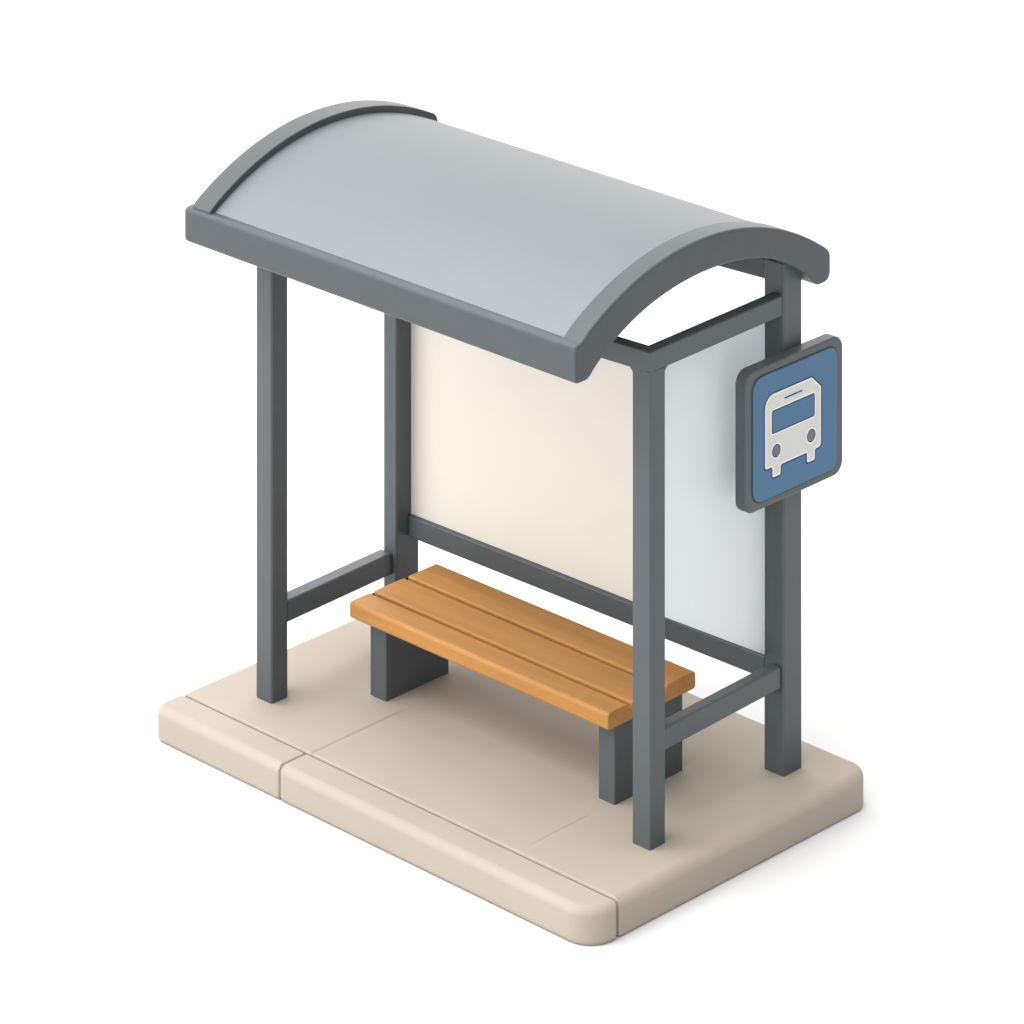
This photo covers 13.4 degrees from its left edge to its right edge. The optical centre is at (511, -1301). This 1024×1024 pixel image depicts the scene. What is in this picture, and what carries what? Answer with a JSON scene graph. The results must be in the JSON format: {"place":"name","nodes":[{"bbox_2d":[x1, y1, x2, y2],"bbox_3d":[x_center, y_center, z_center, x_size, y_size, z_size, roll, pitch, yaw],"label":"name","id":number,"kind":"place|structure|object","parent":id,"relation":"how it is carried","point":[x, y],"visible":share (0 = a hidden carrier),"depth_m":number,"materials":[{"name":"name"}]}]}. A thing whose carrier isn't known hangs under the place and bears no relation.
{"place":"outdoors","nodes":[
{"label":"outdoors","id":0,"kind":"place"},
{"bbox_2d":[0,0,1023,1023],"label":"ground","id":1,"kind":"structure","parent":0,"point":[873,147],"depth_m":22.11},
{"bbox_2d":[158,695,303,798],"bbox_3d":[-1.254,9.042,19.238,0.824,0.155,0.161,0,0,44],"label":"kerb stone","id":2,"kind":"object","parent":1,"relation":"on","point":[229,746],"visible":0.89,"depth_m":19.18,"materials":[{"name":"beige concrete"}]},
{"bbox_2d":[281,755,615,944],"bbox_3d":[-0.288,9.042,18.309,1.848,0.155,0.161,0,0,44],"label":"kerb stone","id":3,"kind":"object","parent":1,"relation":"on","point":[536,894],"visible":1,"depth_m":18.21,"materials":[{"name":"beige concrete"}]},
{"bbox_2d":[185,619,862,935],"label":"pavement","id":4,"kind":"structure","parent":0,"point":[496,763],"depth_m":18.82,"materials":[{"name":"beige concrete"}]},
{"bbox_2d":[185,100,829,850],"bbox_3d":[-0.040,7.703,19.135,2.392,2.520,1.624,0,0,44],"label":"bus shelter","id":5,"kind":"object","parent":4,"relation":"on","point":[547,428],"visible":1,"depth_m":18.86,"materials":[{"name":"grey paint"}]},
{"bbox_2d":[735,334,841,512],"bbox_3d":[1.199,7.423,18.761,0.070,0.604,0.650,0,0,44],"label":"bus stop sign","id":6,"kind":"object","parent":5,"relation":"attached to","point":[788,422],"visible":1,"depth_m":18.70,"materials":[{"name":"blue metal"}]},
{"bbox_2d":[350,564,694,804],"bbox_3d":[0.032,8.756,19.232,1.585,0.413,0.562,0,0,44],"label":"bench","id":7,"kind":"object","parent":4,"relation":"on","point":[427,624],"visible":0.91,"depth_m":19.18,"materials":[{"name":"brown wood"}]}
]}

